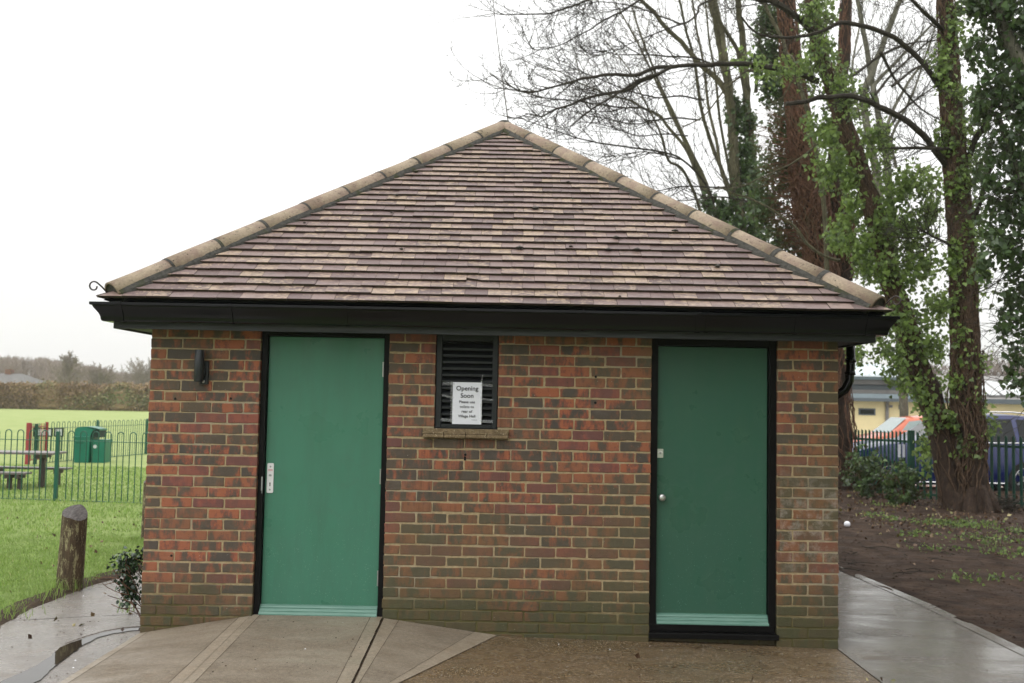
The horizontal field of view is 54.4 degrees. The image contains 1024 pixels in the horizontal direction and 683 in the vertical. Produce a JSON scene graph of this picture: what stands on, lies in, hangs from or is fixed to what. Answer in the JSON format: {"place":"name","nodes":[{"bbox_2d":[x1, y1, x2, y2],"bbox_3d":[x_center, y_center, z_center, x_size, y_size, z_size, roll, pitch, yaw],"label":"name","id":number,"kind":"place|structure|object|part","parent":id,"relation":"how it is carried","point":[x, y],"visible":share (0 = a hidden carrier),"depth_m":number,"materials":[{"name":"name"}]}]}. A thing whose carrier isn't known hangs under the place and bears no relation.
{"place":"outdoors","nodes":[
{"label":"outdoors","id":0,"kind":"place"},
{"bbox_2d":[11,614,127,620],"bbox_3d":[-4.213,2.183,8.629,3.500,0.012,12.200,1,-3,0],"label":"path bed","id":1,"kind":"object","parent":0,"point":[71,617],"visible":0.05,"depth_m":7.75,"materials":[{"name":"grey concrete"}]},
{"bbox_2d":[0,614,139,682],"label":"pavement","id":2,"kind":"structure","parent":1,"relation":"on","point":[47,640],"depth_m":6.94,"materials":[{"name":"concrete"}]},
{"bbox_2d":[0,628,139,682],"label":"puddle","id":3,"kind":"object","parent":2,"relation":"on","point":[40,671],"visible":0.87,"depth_m":6.35,"materials":[{"name":"grey liquid"}]},
{"bbox_2d":[65,626,139,643],"bbox_3d":[-2.922,2.095,7.149,0.158,0.001,0.689,-1,-4,36],"label":"silt line","id":4,"kind":"object","parent":2,"relation":"on","point":[102,631],"visible":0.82,"depth_m":7.20,"materials":[{"name":"brown soil"}]},
{"bbox_2d":[94,546,142,616],"bbox_3d":[-2.854,1.847,7.605,0.595,0.594,0.560,1,-3,0],"label":"holly bush","id":5,"kind":"object","parent":2,"relation":"on","point":[130,567],"visible":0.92,"depth_m":7.50,"materials":[{"name":"green plant"}]},
{"bbox_2d":[59,614,495,682],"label":"ramp","id":6,"kind":"structure","parent":2,"relation":"on","point":[168,655],"depth_m":6.41,"materials":[{"name":"concrete"}]},
{"bbox_2d":[70,615,471,682],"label":"ramp score lines","id":7,"kind":"object","parent":6,"relation":"on","point":[253,621],"visible":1,"depth_m":6.39,"materials":[{"name":"beige concrete"}]},
{"bbox_2d":[13,571,142,619],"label":"path","id":8,"kind":"structure","parent":1,"relation":"on","point":[100,602],"depth_m":8.14,"materials":[{"name":"concrete"}]},
{"bbox_2d":[20,595,839,680],"bbox_3d":[-1.084,2.036,6.697,6.202,0.164,2.631,0,-4,20],"label":"grit","id":9,"kind":"object","parent":8,"relation":"on","point":[359,647],"visible":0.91,"depth_m":6.46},
{"bbox_2d":[141,480,145,539],"bbox_3d":[-4.271,2.001,11.805,0.220,0.831,0.221,1,-3,0],"label":"timber bollard","id":10,"kind":"object","parent":1,"relation":"on","point":[143,512],"visible":0.23,"depth_m":11.73,"materials":[{"name":"brown wood"}]},
{"bbox_2d":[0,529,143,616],"bbox_3d":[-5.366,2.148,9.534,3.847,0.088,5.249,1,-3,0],"label":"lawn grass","id":11,"kind":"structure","parent":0,"point":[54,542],"depth_m":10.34,"materials":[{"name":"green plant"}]},
{"bbox_2d":[0,409,148,609],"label":"lawn","id":12,"kind":"structure","parent":0,"point":[14,420],"depth_m":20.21,"materials":[{"name":"green plant"}]},
{"bbox_2d":[0,369,44,383],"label":"bungalow","id":13,"kind":"object","parent":12,"relation":"on","point":[9,375],"visible":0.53,"depth_m":128.28,"materials":[{"name":"brick"}]},
{"bbox_2d":[0,450,71,489],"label":"picnic table","id":14,"kind":"object","parent":12,"relation":"on","point":[43,467],"visible":0.6,"depth_m":17.89,"materials":[{"name":"brown wood"}]},
{"bbox_2d":[25,422,48,464],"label":"play gate","id":15,"kind":"structure","parent":12,"relation":"on","point":[29,426],"depth_m":23.78,"materials":[{"name":"red metal"}]},
{"bbox_2d":[33,427,52,458],"bbox_3d":[-12.144,2.651,25.773,0.498,0.839,0.072,1,-3,0],"label":"notice board","id":16,"kind":"object","parent":12,"relation":"on","point":[49,431],"visible":0.42,"depth_m":25.77,"materials":[{"name":"white"}]},
{"bbox_2d":[54,427,63,458],"bbox_3d":[-11.735,2.654,25.772,0.239,0.849,0.072,1,-3,0],"label":"notice board","id":17,"kind":"object","parent":12,"relation":"on","point":[62,433],"visible":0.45,"depth_m":25.76,"materials":[{"name":"white"}]},
{"bbox_2d":[46,350,88,383],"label":"bare tree","id":18,"kind":"object","parent":12,"relation":"on","point":[67,364],"visible":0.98,"depth_m":127.09,"materials":[{"name":"plant"}]},
{"bbox_2d":[0,561,142,627],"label":"soil edge","id":19,"kind":"object","parent":12,"relation":"on","point":[37,602],"visible":0.34,"depth_m":8.29,"materials":[{"name":"brown soil"}]},
{"bbox_2d":[0,558,142,619],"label":"grass tufts","id":20,"kind":"object","parent":19,"relation":"on","point":[46,586],"visible":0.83,"depth_m":8.40,"materials":[{"name":"green plant"}]},
{"bbox_2d":[56,504,87,590],"bbox_3d":[-3.892,1.846,8.799,0.237,0.786,0.224,1,-3,0],"label":"timber bollard","id":21,"kind":"object","parent":19,"relation":"on","point":[71,553],"visible":0.91,"depth_m":8.72,"materials":[{"name":"brown wood"}]},
{"bbox_2d":[1,429,147,502],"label":"bow top fence","id":22,"kind":"object","parent":12,"relation":"on","point":[57,441],"visible":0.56,"depth_m":15.78,"materials":[{"name":"green metal"}]},
{"bbox_2d":[0,380,149,410],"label":"hedge","id":23,"kind":"object","parent":12,"relation":"on","point":[56,395],"visible":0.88,"depth_m":99.66,"materials":[{"name":"brown plant"}]},
{"bbox_2d":[73,426,110,462],"bbox_3d":[-10.447,2.571,24.803,0.771,0.906,0.524,1,-3,0],"label":"litter bin","id":24,"kind":"object","parent":12,"relation":"on","point":[89,430],"visible":0.94,"depth_m":24.61,"materials":[{"name":"green plastic"}]},
{"bbox_2d":[50,419,148,461],"bbox_3d":[-10.771,2.672,27.220,0.103,1.080,5.881,0,-3,11],"label":"bow top fence","id":25,"kind":"object","parent":12,"relation":"on","point":[97,422],"visible":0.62,"depth_m":27.07,"materials":[{"name":"green metal"}]},
{"bbox_2d":[83,362,119,385],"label":"bare tree","id":26,"kind":"object","parent":12,"relation":"on","point":[94,372],"visible":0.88,"depth_m":131.72,"materials":[{"name":"brown plant"}]},
{"bbox_2d":[0,0,1023,375],"label":"sky","id":27,"kind":"structure","parent":0,"point":[135,135],"materials":[{"name":"white"}]},
{"bbox_2d":[351,633,879,682],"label":"yard","id":28,"kind":"structure","parent":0,"point":[733,663],"depth_m":6.51,"materials":[{"name":"concrete"}]},
{"bbox_2d":[838,561,929,682],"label":"path","id":29,"kind":"structure","parent":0,"point":[859,665],"depth_m":6.70,"materials":[{"name":"grey concrete"}]},
{"bbox_2d":[838,562,1023,682],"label":"path right bay","id":30,"kind":"object","parent":29,"relation":"on","point":[887,636],"visible":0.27,"depth_m":7.32,"materials":[{"name":"grey concrete"}]},
{"bbox_2d":[839,566,1023,655],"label":"path right edging","id":31,"kind":"object","parent":29,"relation":"on","point":[995,638],"visible":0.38,"depth_m":8.31,"materials":[{"name":"grey concrete"}]},
{"bbox_2d":[838,486,1023,647],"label":"dirt ground","id":32,"kind":"structure","parent":0,"point":[969,610],"depth_m":11.28,"materials":[{"name":"brown soil"}]},
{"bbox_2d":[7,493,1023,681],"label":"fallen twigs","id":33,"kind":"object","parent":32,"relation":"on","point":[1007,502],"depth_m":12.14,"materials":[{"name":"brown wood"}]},
{"bbox_2d":[478,0,959,509],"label":"ivy tree","id":34,"kind":"object","parent":32,"relation":"on","point":[913,349],"visible":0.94,"depth_m":17.45,"materials":[{"name":"green plant"}]},
{"bbox_2d":[666,3,840,270],"bbox_3d":[4.696,-2.355,19.528,3.395,9.702,1.294,1,-3,0],"label":"bare tree","id":35,"kind":"object","parent":32,"relation":"on","point":[826,256],"visible":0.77,"depth_m":19.61,"materials":[{"name":"brown plant"}]},
{"bbox_2d":[741,0,858,490],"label":"ivy tree","id":36,"kind":"object","parent":32,"relation":"on","point":[794,187],"visible":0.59,"depth_m":20.89,"materials":[{"name":"brown plant"}]},
{"bbox_2d":[844,521,849,526],"bbox_3d":[4.812,2.623,14.293,0.089,0.090,0.089,1,-3,0],"label":"ball","id":37,"kind":"object","parent":32,"relation":"on","point":[846,523],"visible":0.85,"depth_m":14.26,"materials":[{"name":"white plastic"}]},
{"bbox_2d":[839,443,891,497],"bbox_3d":[6.666,2.446,18.666,1.148,1.077,1.052,1,-3,0],"label":"ivy bush","id":38,"kind":"object","parent":32,"relation":"on","point":[862,479],"visible":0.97,"depth_m":18.63,"materials":[{"name":"green plant"}]},
{"bbox_2d":[727,0,1022,513],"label":"ivy tree","id":39,"kind":"object","parent":32,"relation":"on","point":[966,416],"visible":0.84,"depth_m":16.71,"materials":[{"name":"green plant"}]},
{"bbox_2d":[851,429,914,495],"bbox_3d":[7.239,2.456,19.809,0.128,1.440,1.982,3,-4,-23],"label":"palisade fence","id":40,"kind":"object","parent":32,"relation":"on","point":[910,446],"visible":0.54,"depth_m":19.44,"materials":[{"name":"green metal"}]},
{"bbox_2d":[898,444,900,456],"bbox_3d":[7.427,2.094,19.090,0.053,0.252,0.005,1,-3,0],"label":"paper strip","id":41,"kind":"object","parent":40,"relation":"attached to","point":[899,449],"visible":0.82,"depth_m":19.09,"materials":[{"name":"white paper"}]},
{"bbox_2d":[882,454,930,504],"bbox_3d":[6.908,2.454,17.496,0.833,0.935,0.871,-1,-4,32],"label":"ivy bush","id":42,"kind":"object","parent":32,"relation":"on","point":[909,479],"visible":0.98,"depth_m":17.43,"materials":[{"name":"green plant"}]},
{"bbox_2d":[838,489,1023,571],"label":"leaf litter","id":43,"kind":"object","parent":32,"relation":"on","point":[909,515],"visible":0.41,"depth_m":15.35,"materials":[{"name":"plant"}]},
{"bbox_2d":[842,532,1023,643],"bbox_3d":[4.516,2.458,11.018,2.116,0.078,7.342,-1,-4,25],"label":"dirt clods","id":44,"kind":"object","parent":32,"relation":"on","point":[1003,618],"visible":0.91,"depth_m":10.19,"materials":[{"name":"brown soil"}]},
{"bbox_2d":[859,500,1023,585],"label":"ground ivy","id":45,"kind":"object","parent":32,"relation":"on","point":[942,522],"visible":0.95,"depth_m":13.29,"materials":[{"name":"green plant"}]},
{"bbox_2d":[916,432,1023,506],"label":"palisade fence","id":46,"kind":"object","parent":32,"relation":"on","point":[1005,446],"visible":0.36,"depth_m":17.54,"materials":[{"name":"metal"}]},
{"bbox_2d":[924,0,1023,461],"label":"ivy tree","id":47,"kind":"object","parent":32,"relation":"on","point":[1000,14],"visible":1,"depth_m":13.53,"materials":[{"name":"brown bark"},{"name":"green ivy leaves"},{"name":"twig"}]},
{"bbox_2d":[976,488,984,512],"bbox_3d":[7.693,2.669,16.343,0.150,0.519,0.160,1,-3,0],"label":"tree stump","id":48,"kind":"object","parent":32,"relation":"on","point":[980,497],"visible":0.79,"depth_m":16.29,"materials":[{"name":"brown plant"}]},
{"label":"ground","id":49,"kind":"structure","parent":0,"visible":0},
{"bbox_2d":[42,378,149,384],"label":"scrub","id":50,"kind":"object","parent":49,"relation":"on","point":[146,383],"depth_m":154.30,"materials":[{"name":"plant"}]},
{"bbox_2d":[118,357,150,385],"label":"bare tree","id":51,"kind":"object","parent":49,"relation":"on","point":[140,375],"visible":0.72,"depth_m":156.48,"materials":[{"name":"brown plant"}]},
{"bbox_2d":[89,120,900,649],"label":"toilet block","id":52,"kind":"structure","parent":49,"relation":"on","point":[645,448],"depth_m":7.21,"materials":[{"name":"brick"}]},
{"bbox_2d":[194,350,209,383],"bbox_3d":[-2.244,0.185,7.191,0.068,0.248,0.115,0,-4,20],"label":"wall light","id":53,"kind":"object","parent":52,"relation":"attached to","point":[201,370],"visible":1,"depth_m":7.15,"materials":[{"name":"black metal"}]},
{"bbox_2d":[258,336,384,616],"bbox_3d":[-1.378,0.974,7.257,0.854,2.013,0.091,1,-3,0],"label":"door","id":54,"kind":"structure","parent":52,"relation":"in","point":[321,533],"depth_m":7.26,"materials":[{"name":"metal"}]},
{"bbox_2d":[452,382,481,424],"bbox_3d":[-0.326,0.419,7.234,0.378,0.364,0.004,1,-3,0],"label":"notice","id":55,"kind":"object","parent":52,"relation":"attached to","point":[467,404],"visible":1,"depth_m":7.23,"materials":[{"name":"paper"}]},
{"bbox_2d":[493,2,508,120],"bbox_3d":[-0.241,-5.256,17.129,0.014,7.750,12.928,1,-3,-3],"label":"overhead cable","id":56,"kind":"object","parent":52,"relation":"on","point":[500,65],"visible":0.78,"depth_m":15.41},
{"bbox_2d":[656,346,768,625],"bbox_3d":[1.459,1.042,7.250,0.810,2.003,0.089,1,-3,0],"label":"door","id":57,"kind":"structure","parent":52,"relation":"in","point":[711,537],"depth_m":7.25,"materials":[{"name":"metal"}]},
{"label":"car park","id":58,"kind":"structure","parent":0,"visible":0},
{"bbox_2d":[425,0,770,243],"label":"bare tree","id":59,"kind":"object","parent":58,"relation":"on","point":[740,161],"visible":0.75,"depth_m":24.40,"materials":[{"name":"brown plant"}]},
{"bbox_2d":[853,416,921,441],"bbox_3d":[11.314,2.857,27.594,3.900,1.623,1.970,1,-3,0],"label":"parked car","id":60,"kind":"object","parent":58,"relation":"on","point":[903,423],"visible":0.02,"depth_m":27.22,"materials":[{"name":"metal"}]},
{"bbox_3d":[10.772,2.351,26.979,0.700,0.446,0.168,1,-3,0],"label":"side window","id":61,"kind":"part","parent":60,"relation":"part of","materials":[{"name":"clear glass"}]},
{"bbox_2d":[834,0,968,416],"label":"bare tree","id":62,"kind":"object","parent":58,"relation":"on","point":[903,403],"visible":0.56,"depth_m":30.23,"materials":[{"name":"brown plant"}]},
{"bbox_2d":[848,363,1023,436],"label":"village hall","id":63,"kind":"structure","parent":58,"relation":"on","point":[875,406],"depth_m":40.12,"materials":[{"name":"metal"}]},
{"bbox_2d":[858,408,874,414],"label":"window","id":64,"kind":"structure","parent":63,"relation":"in","point":[861,411],"depth_m":40.07,"materials":[{"name":"black glass"}]},
{"bbox_2d":[852,411,1023,490],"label":"parked car","id":65,"kind":"object","parent":58,"relation":"on","point":[1011,424],"visible":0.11,"depth_m":20.82,"materials":[{"name":"blue metal"}]},
{"bbox_3d":[10.188,1.881,20.923,0.760,0.503,0.165,1,-3,0],"label":"side window","id":66,"kind":"part","parent":65,"relation":"part of","materials":[{"name":"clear glass"}]},
{"bbox_3d":[10.998,1.888,20.924,0.740,0.480,0.171,1,-3,0],"label":"side window","id":67,"kind":"part","parent":65,"relation":"part of","materials":[{"name":"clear glass"}]},
{"bbox_2d":[929,360,948,374],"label":"bare tree","id":68,"kind":"object","parent":58,"relation":"on","point":[941,369],"visible":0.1,"depth_m":58.72,"materials":[{"name":"plant"}]},
{"bbox_2d":[981,341,1023,375],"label":"bare tree","id":69,"kind":"object","parent":58,"relation":"on","point":[999,361],"visible":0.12,"depth_m":57.13,"materials":[{"name":"plant"}]},
{"bbox_2d":[984,345,1023,375],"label":"bare tree","id":70,"kind":"object","parent":58,"relation":"on","point":[986,373],"visible":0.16,"depth_m":55.53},
{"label":"hillside","id":71,"kind":"structure","parent":0,"visible":0},
{"bbox_2d":[0,355,149,385],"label":"wood","id":72,"kind":"object","parent":71,"relation":"on","point":[39,368],"visible":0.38,"depth_m":203.09,"materials":[{"name":"brown plant"}]}
]}

